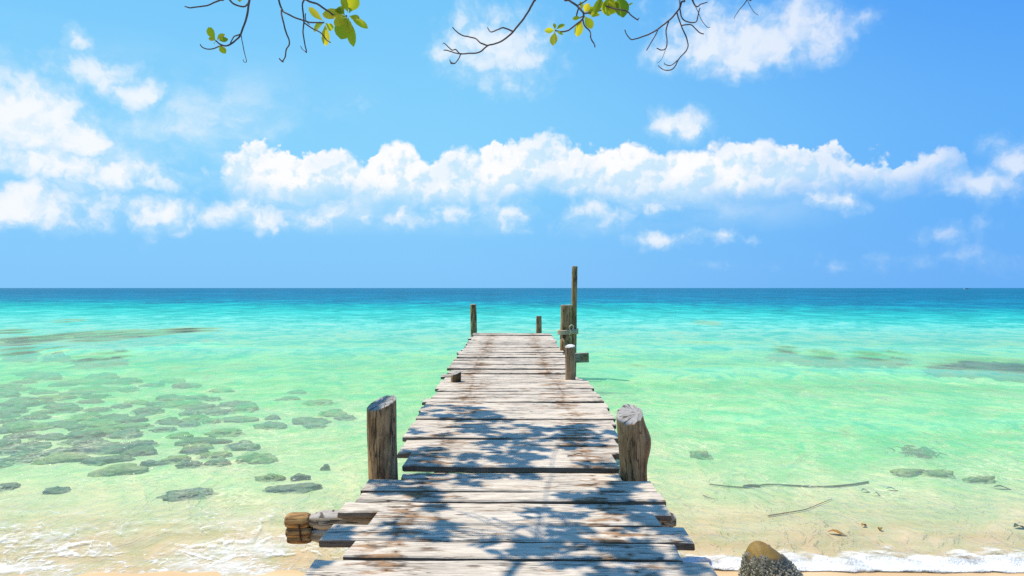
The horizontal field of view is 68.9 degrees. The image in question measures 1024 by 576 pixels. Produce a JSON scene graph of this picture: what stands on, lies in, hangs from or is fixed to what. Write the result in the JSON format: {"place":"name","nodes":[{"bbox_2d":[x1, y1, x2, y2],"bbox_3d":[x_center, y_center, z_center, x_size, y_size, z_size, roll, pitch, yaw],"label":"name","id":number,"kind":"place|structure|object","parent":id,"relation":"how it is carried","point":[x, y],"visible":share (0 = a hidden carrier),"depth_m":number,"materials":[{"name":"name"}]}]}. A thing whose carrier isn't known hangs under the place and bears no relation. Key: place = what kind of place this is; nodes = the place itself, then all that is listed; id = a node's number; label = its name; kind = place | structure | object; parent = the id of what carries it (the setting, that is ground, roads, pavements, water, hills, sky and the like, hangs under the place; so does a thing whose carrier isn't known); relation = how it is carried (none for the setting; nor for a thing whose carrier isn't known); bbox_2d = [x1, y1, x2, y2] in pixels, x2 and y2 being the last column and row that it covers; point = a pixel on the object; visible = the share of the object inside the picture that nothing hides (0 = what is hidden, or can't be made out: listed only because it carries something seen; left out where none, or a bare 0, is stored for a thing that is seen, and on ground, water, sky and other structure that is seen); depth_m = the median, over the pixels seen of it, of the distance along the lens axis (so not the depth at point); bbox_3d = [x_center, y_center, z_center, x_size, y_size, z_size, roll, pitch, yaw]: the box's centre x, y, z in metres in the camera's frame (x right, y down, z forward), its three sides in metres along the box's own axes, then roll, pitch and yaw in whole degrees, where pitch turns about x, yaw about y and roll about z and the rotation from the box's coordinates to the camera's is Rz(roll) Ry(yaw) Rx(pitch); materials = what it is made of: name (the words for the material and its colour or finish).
{"place":"outdoors","nodes":[
{"label":"outdoors","id":0,"kind":"place"},
{"bbox_2d":[184,0,757,70],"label":"tree","id":1,"kind":"object","parent":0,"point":[343,28],"visible":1,"depth_m":4.15,"materials":[{"name":"green plant"}]},
{"bbox_2d":[0,319,1023,575],"bbox_3d":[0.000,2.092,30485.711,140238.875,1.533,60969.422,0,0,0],"label":"sand","id":2,"kind":"structure","parent":0,"point":[930,515],"depth_m":7.71,"materials":[{"name":"sand"}]},
{"bbox_2d":[0,446,18,455],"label":"rock","id":3,"kind":"object","parent":2,"relation":"on","point":[6,450],"visible":0.6,"depth_m":8.27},
{"bbox_2d":[0,482,20,491],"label":"rock","id":4,"kind":"object","parent":2,"relation":"on","point":[8,486],"visible":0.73,"depth_m":6.69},
{"bbox_2d":[0,390,20,397],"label":"rock","id":5,"kind":"object","parent":2,"relation":"on","point":[8,393],"visible":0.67,"depth_m":13.41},
{"bbox_2d":[0,439,20,446],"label":"rock","id":6,"kind":"object","parent":2,"relation":"on","point":[13,442],"visible":0.48,"depth_m":8.66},
{"bbox_2d":[0,406,30,413],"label":"rock","id":7,"kind":"object","parent":2,"relation":"on","point":[19,409],"visible":0.59,"depth_m":11.43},
{"bbox_2d":[0,332,30,341],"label":"reef","id":8,"kind":"object","parent":2,"relation":"on","point":[13,339],"visible":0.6,"depth_m":30.64},
{"bbox_2d":[0,341,33,345],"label":"reef","id":9,"kind":"object","parent":2,"relation":"on","point":[19,343],"visible":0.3,"depth_m":25.47},
{"bbox_2d":[0,347,36,354],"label":"reef","id":10,"kind":"object","parent":2,"relation":"on","point":[15,348],"visible":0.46,"depth_m":23.46},
{"bbox_2d":[0,387,36,391],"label":"rock","id":11,"kind":"object","parent":2,"relation":"on","point":[20,389],"visible":0.59,"depth_m":14.34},
{"bbox_2d":[0,454,39,463],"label":"rock","id":12,"kind":"object","parent":2,"relation":"on","point":[21,458],"visible":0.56,"depth_m":7.81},
{"bbox_2d":[0,399,41,407],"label":"rock","id":13,"kind":"object","parent":2,"relation":"on","point":[24,402],"visible":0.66,"depth_m":12.11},
{"bbox_2d":[2,432,40,438],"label":"rock","id":14,"kind":"object","parent":2,"relation":"on","point":[24,435],"visible":0.58,"depth_m":9.24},
{"bbox_2d":[6,450,46,457],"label":"rock","id":15,"kind":"object","parent":2,"relation":"on","point":[40,453],"visible":0.44,"depth_m":8.09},
{"bbox_2d":[0,421,55,432],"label":"rock","id":16,"kind":"object","parent":2,"relation":"on","point":[18,426],"visible":0.66,"depth_m":9.84,"materials":[{"name":"stone"}]},
{"bbox_2d":[14,440,52,450],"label":"rock","id":17,"kind":"object","parent":2,"relation":"on","point":[33,445],"visible":0.65,"depth_m":8.59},
{"bbox_2d":[18,413,51,419],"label":"rock","id":18,"kind":"object","parent":2,"relation":"on","point":[39,416],"visible":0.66,"depth_m":10.82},
{"bbox_2d":[21,372,62,380],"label":"rock","id":19,"kind":"object","parent":2,"relation":"on","point":[44,376],"visible":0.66,"depth_m":16.42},
{"bbox_2d":[28,389,58,394],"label":"rock","id":20,"kind":"object","parent":2,"relation":"on","point":[38,392],"visible":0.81,"depth_m":13.89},
{"bbox_2d":[25,339,63,350],"bbox_3d":[-16.773,2.034,26.718,1.535,0.374,3.730,1,0,-9],"label":"reef","id":21,"kind":"object","parent":2,"relation":"on","point":[39,341],"visible":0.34,"depth_m":26.23},
{"bbox_2d":[28,433,65,440],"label":"rock","id":22,"kind":"object","parent":2,"relation":"on","point":[53,437],"visible":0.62,"depth_m":9.14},
{"bbox_2d":[42,486,70,494],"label":"rock","id":23,"kind":"object","parent":2,"relation":"on","point":[56,490],"visible":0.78,"depth_m":6.55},
{"bbox_2d":[36,394,77,400],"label":"rock","id":24,"kind":"object","parent":2,"relation":"on","point":[59,397],"visible":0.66,"depth_m":13.01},
{"bbox_2d":[30,452,89,464],"bbox_3d":[-4.801,1.826,7.880,0.500,0.143,0.540,0,0,29],"label":"rock","id":25,"kind":"object","parent":2,"relation":"on","point":[65,457],"visible":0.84,"depth_m":7.82,"materials":[{"name":"stone"}]},
{"bbox_2d":[41,402,78,409],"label":"rock","id":26,"kind":"object","parent":2,"relation":"on","point":[50,406],"visible":0.44,"depth_m":12.00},
{"bbox_2d":[41,421,79,427],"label":"rock","id":27,"kind":"object","parent":2,"relation":"on","point":[59,424],"visible":0.41,"depth_m":10.14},
{"bbox_2d":[45,447,79,454],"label":"rock","id":28,"kind":"object","parent":2,"relation":"on","point":[61,449],"visible":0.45,"depth_m":8.27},
{"bbox_2d":[47,381,77,386],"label":"rock","id":29,"kind":"object","parent":2,"relation":"on","point":[61,384],"visible":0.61,"depth_m":15.22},
{"bbox_2d":[48,406,82,413],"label":"rock","id":30,"kind":"object","parent":2,"relation":"on","point":[65,409],"visible":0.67,"depth_m":11.53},
{"bbox_2d":[58,390,91,394],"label":"rock","id":31,"kind":"object","parent":2,"relation":"on","point":[76,392],"visible":0.61,"depth_m":13.73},
{"bbox_2d":[63,424,89,430],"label":"rock","id":32,"kind":"object","parent":2,"relation":"on","point":[75,427],"visible":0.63,"depth_m":9.92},
{"bbox_2d":[59,416,99,422],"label":"rock","id":33,"kind":"object","parent":2,"relation":"on","point":[77,419],"visible":0.56,"depth_m":10.57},
{"bbox_2d":[56,438,105,446],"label":"rock","id":34,"kind":"object","parent":2,"relation":"on","point":[77,442],"visible":0.54,"depth_m":8.84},
{"bbox_2d":[65,429,105,439],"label":"rock","id":35,"kind":"object","parent":2,"relation":"on","point":[78,434],"visible":0.57,"depth_m":9.23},
{"bbox_2d":[66,377,113,385],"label":"rock","id":36,"kind":"object","parent":2,"relation":"on","point":[93,381],"visible":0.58,"depth_m":15.62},
{"bbox_2d":[73,358,106,365],"bbox_3d":[-10.929,1.946,19.461,0.784,0.246,1.002,0,0,-18],"label":"reef","id":37,"kind":"object","parent":2,"relation":"on","point":[90,361],"visible":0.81,"depth_m":19.15},
{"bbox_2d":[75,399,105,403],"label":"rock","id":38,"kind":"object","parent":2,"relation":"on","point":[93,401],"visible":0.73,"depth_m":12.60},
{"bbox_2d":[67,385,120,392],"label":"rock","id":39,"kind":"object","parent":2,"relation":"on","point":[98,389],"visible":0.6,"depth_m":14.23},
{"bbox_2d":[78,456,112,465],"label":"rock","id":40,"kind":"object","parent":2,"relation":"on","point":[97,461],"visible":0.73,"depth_m":7.75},
{"bbox_2d":[78,394,116,398],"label":"rock","id":41,"kind":"object","parent":2,"relation":"on","point":[95,396],"visible":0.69,"depth_m":13.28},
{"bbox_2d":[83,407,112,412],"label":"rock","id":42,"kind":"object","parent":2,"relation":"on","point":[100,409],"visible":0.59,"depth_m":11.55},
{"bbox_2d":[72,440,128,454],"bbox_3d":[-4.673,1.846,8.467,0.661,0.174,0.642,-1,1,-6],"label":"rock","id":43,"kind":"object","parent":2,"relation":"on","point":[103,447],"visible":0.7,"depth_m":8.37,"materials":[{"name":"stone"}]},
{"bbox_2d":[81,372,120,379],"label":"rock","id":44,"kind":"object","parent":2,"relation":"on","point":[108,375],"visible":0.5,"depth_m":16.51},
{"bbox_2d":[80,419,122,427],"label":"rock","id":45,"kind":"object","parent":2,"relation":"on","point":[100,423],"visible":0.54,"depth_m":10.16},
{"bbox_2d":[81,334,122,341],"bbox_3d":[-16.018,2.064,29.467,1.691,0.426,4.219,1,1,5],"label":"reef","id":46,"kind":"object","parent":2,"relation":"on","point":[94,338],"visible":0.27,"depth_m":28.76},
{"bbox_2d":[87,426,119,434],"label":"rock","id":47,"kind":"object","parent":2,"relation":"on","point":[108,429],"visible":0.33,"depth_m":9.62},
{"bbox_2d":[99,413,128,418],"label":"rock","id":48,"kind":"object","parent":2,"relation":"on","point":[112,416],"visible":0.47,"depth_m":10.90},
{"bbox_2d":[101,357,127,364],"bbox_3d":[-10.581,1.952,19.834,0.734,0.267,0.883,0,-2,-2],"label":"reef","id":49,"kind":"object","parent":2,"relation":"on","point":[114,359],"visible":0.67,"depth_m":19.64},
{"bbox_2d":[87,463,148,476],"bbox_3d":[-3.925,1.823,7.359,0.506,0.133,0.549,0,0,35],"label":"rock","id":50,"kind":"object","parent":2,"relation":"on","point":[122,469],"visible":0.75,"depth_m":7.29,"materials":[{"name":"stone"}]},
{"bbox_2d":[110,455,134,462],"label":"rock","id":51,"kind":"object","parent":2,"relation":"on","point":[117,458],"visible":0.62,"depth_m":7.92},
{"bbox_2d":[104,428,143,439],"bbox_3d":[-4.887,1.868,9.415,0.458,0.168,0.562,0,1,-8],"label":"rock","id":52,"kind":"object","parent":2,"relation":"on","point":[127,434],"visible":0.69,"depth_m":9.30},
{"bbox_2d":[105,379,143,384],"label":"rock","id":53,"kind":"object","parent":2,"relation":"on","point":[126,382],"visible":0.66,"depth_m":15.63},
{"bbox_2d":[117,386,141,391],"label":"rock","id":54,"kind":"object","parent":2,"relation":"on","point":[129,389],"visible":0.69,"depth_m":14.28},
{"bbox_2d":[114,416,147,423],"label":"rock","id":55,"kind":"object","parent":2,"relation":"on","point":[128,419],"visible":0.48,"depth_m":10.51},
{"bbox_2d":[113,423,154,429],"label":"rock","id":56,"kind":"object","parent":2,"relation":"on","point":[140,426],"visible":0.6,"depth_m":9.97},
{"bbox_2d":[123,399,148,404],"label":"rock","id":57,"kind":"object","parent":2,"relation":"on","point":[139,402],"visible":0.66,"depth_m":12.41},
{"bbox_2d":[117,446,157,456],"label":"rock","id":58,"kind":"object","parent":2,"relation":"on","point":[142,451],"visible":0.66,"depth_m":8.24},
{"bbox_2d":[127,440,160,448],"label":"rock","id":59,"kind":"object","parent":2,"relation":"on","point":[133,444],"visible":0.52,"depth_m":8.68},
{"bbox_2d":[130,406,165,415],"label":"rock","id":60,"kind":"object","parent":2,"relation":"on","point":[146,411],"visible":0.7,"depth_m":11.27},
{"bbox_2d":[138,382,164,387],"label":"rock","id":61,"kind":"object","parent":2,"relation":"on","point":[159,384],"visible":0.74,"depth_m":15.04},
{"bbox_2d":[140,460,164,466],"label":"rock","id":62,"kind":"object","parent":2,"relation":"on","point":[149,463],"visible":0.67,"depth_m":7.70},
{"bbox_2d":[148,427,178,432],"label":"rock","id":63,"kind":"object","parent":2,"relation":"on","point":[162,429],"visible":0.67,"depth_m":9.73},
{"bbox_2d":[154,417,182,425],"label":"rock","id":64,"kind":"object","parent":2,"relation":"on","point":[172,421],"visible":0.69,"depth_m":10.33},
{"bbox_2d":[155,393,186,400],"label":"rock","id":65,"kind":"object","parent":2,"relation":"on","point":[171,397],"visible":0.61,"depth_m":12.94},
{"bbox_2d":[159,377,185,382],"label":"rock","id":66,"kind":"object","parent":2,"relation":"on","point":[174,380],"visible":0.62,"depth_m":15.89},
{"bbox_2d":[161,455,191,464],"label":"rock","id":67,"kind":"object","parent":2,"relation":"on","point":[172,459],"visible":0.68,"depth_m":7.86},
{"bbox_2d":[165,432,193,438],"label":"rock","id":68,"kind":"object","parent":2,"relation":"on","point":[182,435],"visible":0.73,"depth_m":9.24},
{"bbox_2d":[154,400,207,407],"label":"rock","id":69,"kind":"object","parent":2,"relation":"on","point":[173,404],"visible":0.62,"depth_m":12.11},
{"bbox_2d":[172,382,201,388],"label":"rock","id":70,"kind":"object","parent":2,"relation":"on","point":[185,385],"visible":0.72,"depth_m":14.86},
{"bbox_2d":[156,487,219,501],"bbox_3d":[-2.803,1.806,6.476,0.481,0.095,0.460,0,0,43],"label":"rock","id":71,"kind":"object","parent":2,"relation":"on","point":[188,494],"visible":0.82,"depth_m":6.41,"materials":[{"name":"stone"}]},
{"bbox_2d":[175,461,203,468],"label":"rock","id":72,"kind":"object","parent":2,"relation":"on","point":[189,464],"visible":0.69,"depth_m":7.58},
{"bbox_2d":[177,421,201,427],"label":"rock","id":73,"kind":"object","parent":2,"relation":"on","point":[186,424],"visible":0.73,"depth_m":10.16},
{"bbox_2d":[178,410,201,415],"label":"rock","id":74,"kind":"object","parent":2,"relation":"on","point":[190,413],"visible":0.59,"depth_m":11.17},
{"bbox_2d":[178,447,208,454],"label":"rock","id":75,"kind":"object","parent":2,"relation":"on","point":[194,451],"visible":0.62,"depth_m":8.33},
{"bbox_2d":[181,415,208,421],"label":"rock","id":76,"kind":"object","parent":2,"relation":"on","point":[199,418],"visible":0.49,"depth_m":10.61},
{"bbox_2d":[185,395,207,400],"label":"rock","id":77,"kind":"object","parent":2,"relation":"on","point":[195,397],"visible":0.6,"depth_m":13.06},
{"bbox_2d":[183,442,213,449],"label":"rock","id":78,"kind":"object","parent":2,"relation":"on","point":[209,446],"visible":0.48,"depth_m":8.62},
{"bbox_2d":[178,404,220,410],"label":"rock","id":79,"kind":"object","parent":2,"relation":"on","point":[201,407],"visible":0.59,"depth_m":11.73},
{"bbox_2d":[174,437,232,445],"bbox_3d":[-3.725,1.862,8.986,0.645,0.141,0.428,0,0,-31],"label":"rock","id":80,"kind":"object","parent":2,"relation":"on","point":[201,440],"visible":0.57,"depth_m":8.88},
{"bbox_2d":[201,418,220,423],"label":"rock","id":81,"kind":"object","parent":2,"relation":"on","point":[211,420],"visible":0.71,"depth_m":10.43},
{"bbox_2d":[195,451,232,459],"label":"rock","id":82,"kind":"object","parent":2,"relation":"on","point":[215,455],"visible":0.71,"depth_m":8.06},
{"bbox_2d":[203,459,230,466],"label":"rock","id":83,"kind":"object","parent":2,"relation":"on","point":[217,463],"visible":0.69,"depth_m":7.69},
{"bbox_2d":[201,408,236,415],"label":"rock","id":84,"kind":"object","parent":2,"relation":"on","point":[216,412],"visible":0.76,"depth_m":11.28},
{"bbox_2d":[204,428,245,437],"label":"rock","id":85,"kind":"object","parent":2,"relation":"on","point":[227,432],"visible":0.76,"depth_m":9.44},
{"bbox_2d":[221,416,249,422],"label":"rock","id":86,"kind":"object","parent":2,"relation":"on","point":[230,419],"visible":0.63,"depth_m":10.54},
{"bbox_2d":[218,400,257,406],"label":"rock","id":87,"kind":"object","parent":2,"relation":"on","point":[234,403],"visible":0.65,"depth_m":12.12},
{"bbox_2d":[223,440,260,450],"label":"rock","id":88,"kind":"object","parent":2,"relation":"on","point":[245,445],"visible":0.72,"depth_m":8.54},
{"bbox_2d":[231,405,258,412],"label":"rock","id":89,"kind":"object","parent":2,"relation":"on","point":[246,408],"visible":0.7,"depth_m":11.61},
{"bbox_2d":[235,452,278,463],"bbox_3d":[-2.714,1.834,7.943,0.444,0.164,0.458,-2,0,-22],"label":"rock","id":90,"kind":"object","parent":2,"relation":"on","point":[259,458],"visible":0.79,"depth_m":7.84,"materials":[{"name":"stone"}]},
{"bbox_2d":[253,421,287,429],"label":"rock","id":91,"kind":"object","parent":2,"relation":"on","point":[269,425],"visible":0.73,"depth_m":9.99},
{"bbox_2d":[255,473,285,481],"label":"rock","id":92,"kind":"object","parent":2,"relation":"on","point":[269,477],"visible":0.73,"depth_m":7.04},
{"bbox_2d":[262,482,321,494],"bbox_3d":[-1.990,1.810,6.663,0.581,0.099,0.377,-1,-1,-16],"label":"rock","id":93,"kind":"object","parent":2,"relation":"on","point":[298,488],"visible":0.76,"depth_m":6.62,"materials":[{"name":"stone"}]},
{"bbox_2d":[290,473,310,481],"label":"rock","id":94,"kind":"object","parent":2,"relation":"on","point":[298,477],"visible":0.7,"depth_m":7.04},
{"bbox_2d":[291,417,330,424],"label":"rock","id":95,"kind":"object","parent":2,"relation":"on","point":[301,420],"visible":0.56,"depth_m":10.39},
{"bbox_2d":[302,422,327,428],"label":"rock","id":96,"kind":"object","parent":2,"relation":"on","point":[313,425],"visible":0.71,"depth_m":10.03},
{"bbox_2d":[302,399,337,405],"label":"rock","id":97,"kind":"object","parent":2,"relation":"on","point":[323,402],"visible":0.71,"depth_m":12.35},
{"bbox_2d":[318,408,347,416],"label":"rock","id":98,"kind":"object","parent":2,"relation":"on","point":[334,412],"visible":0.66,"depth_m":11.13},
{"bbox_2d":[333,415,357,420],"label":"rock","id":99,"kind":"object","parent":2,"relation":"on","point":[345,417],"visible":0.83,"depth_m":10.76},
{"bbox_2d":[284,304,716,575],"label":"pier","id":100,"kind":"structure","parent":2,"relation":"on","point":[510,422],"depth_m":4.49,"materials":[{"name":"grey wood"}]},
{"bbox_2d":[571,266,577,376],"bbox_3d":[1.189,1.113,14.421,0.153,3.073,0.120,0,0,0],"label":"mooring pole","id":101,"kind":"object","parent":100,"relation":"attached to","point":[574,298],"visible":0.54,"depth_m":14.37,"materials":[{"name":"wood"}]},
{"bbox_2d":[557,324,577,338],"bbox_3d":[1.075,0.834,14.348,0.410,0.283,0.344,0,0,0],"label":"rope","id":102,"kind":"object","parent":101,"relation":"attached to","point":[566,332],"visible":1,"depth_m":14.23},
{"bbox_2d":[689,450,713,459],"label":"rock","id":103,"kind":"object","parent":2,"relation":"on","point":[701,455],"visible":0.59,"depth_m":8.01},
{"bbox_2d":[738,541,803,575],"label":"boulder","id":104,"kind":"object","parent":2,"relation":"on","point":[760,558],"visible":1,"depth_m":4.25,"materials":[{"name":"stone"}]},
{"bbox_2d":[763,351,795,359],"bbox_3d":[7.878,1.959,21.480,1.153,0.278,1.682,1,-2,-1],"label":"reef","id":105,"kind":"object","parent":2,"relation":"on","point":[780,357],"visible":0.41,"depth_m":21.38},
{"bbox_2d":[709,481,868,487],"bbox_3d":[2.563,1.798,6.813,1.518,0.027,0.151,0,0,-4],"label":"stick","id":106,"kind":"object","parent":2,"relation":"on","point":[858,483],"visible":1,"depth_m":6.78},
{"bbox_2d":[792,356,853,366],"bbox_3d":[8.210,1.956,20.110,1.136,0.240,2.215,0,-2,-9],"label":"reef","id":107,"kind":"object","parent":2,"relation":"on","point":[835,360],"visible":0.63,"depth_m":19.59},
{"bbox_2d":[841,357,897,366],"bbox_3d":[9.417,1.957,19.824,1.175,0.265,1.329,0,0,-23],"label":"reef","id":108,"kind":"object","parent":2,"relation":"on","point":[887,363],"visible":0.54,"depth_m":19.35},
{"bbox_2d":[885,357,911,364],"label":"reef","id":109,"kind":"object","parent":2,"relation":"on","point":[897,360],"visible":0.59,"depth_m":19.60},
{"bbox_2d":[890,468,924,477],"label":"rock","id":110,"kind":"object","parent":2,"relation":"on","point":[904,473],"visible":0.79,"depth_m":7.25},
{"bbox_2d":[887,445,945,458],"bbox_3d":[4.468,1.807,8.281,0.562,0.070,0.512,0,0,0],"label":"seaweed","id":111,"kind":"object","parent":2,"relation":"on","point":[925,451],"visible":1,"depth_m":8.18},
{"bbox_2d":[921,469,955,478],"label":"rock","id":112,"kind":"object","parent":2,"relation":"on","point":[942,473],"visible":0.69,"depth_m":7.19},
{"bbox_2d":[928,367,972,377],"bbox_3d":[9.922,1.921,17.016,0.917,0.201,1.206,-1,2,-4],"label":"reef","id":113,"kind":"object","parent":2,"relation":"on","point":[945,368],"visible":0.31,"depth_m":17.03},
{"bbox_2d":[922,361,1023,381],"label":"reef","id":114,"kind":"object","parent":2,"relation":"on","point":[1004,368],"visible":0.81,"depth_m":17.45},
{"bbox_2d":[961,475,995,483],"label":"rock","id":115,"kind":"object","parent":2,"relation":"on","point":[984,479],"visible":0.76,"depth_m":6.96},
{"bbox_2d":[0,288,1023,575],"bbox_3d":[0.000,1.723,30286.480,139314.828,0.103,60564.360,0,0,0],"label":"sea water","id":116,"kind":"structure","parent":0,"point":[758,322],"depth_m":36.72,"materials":[{"name":"liquid"}]},
{"bbox_2d":[680,548,1023,572],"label":"foam","id":117,"kind":"object","parent":116,"relation":"on","point":[1014,563],"visible":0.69,"depth_m":4.66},
{"bbox_2d":[0,0,1023,287],"label":"sky","id":118,"kind":"structure","parent":0,"point":[792,143],"materials":[{"name":"blue"}]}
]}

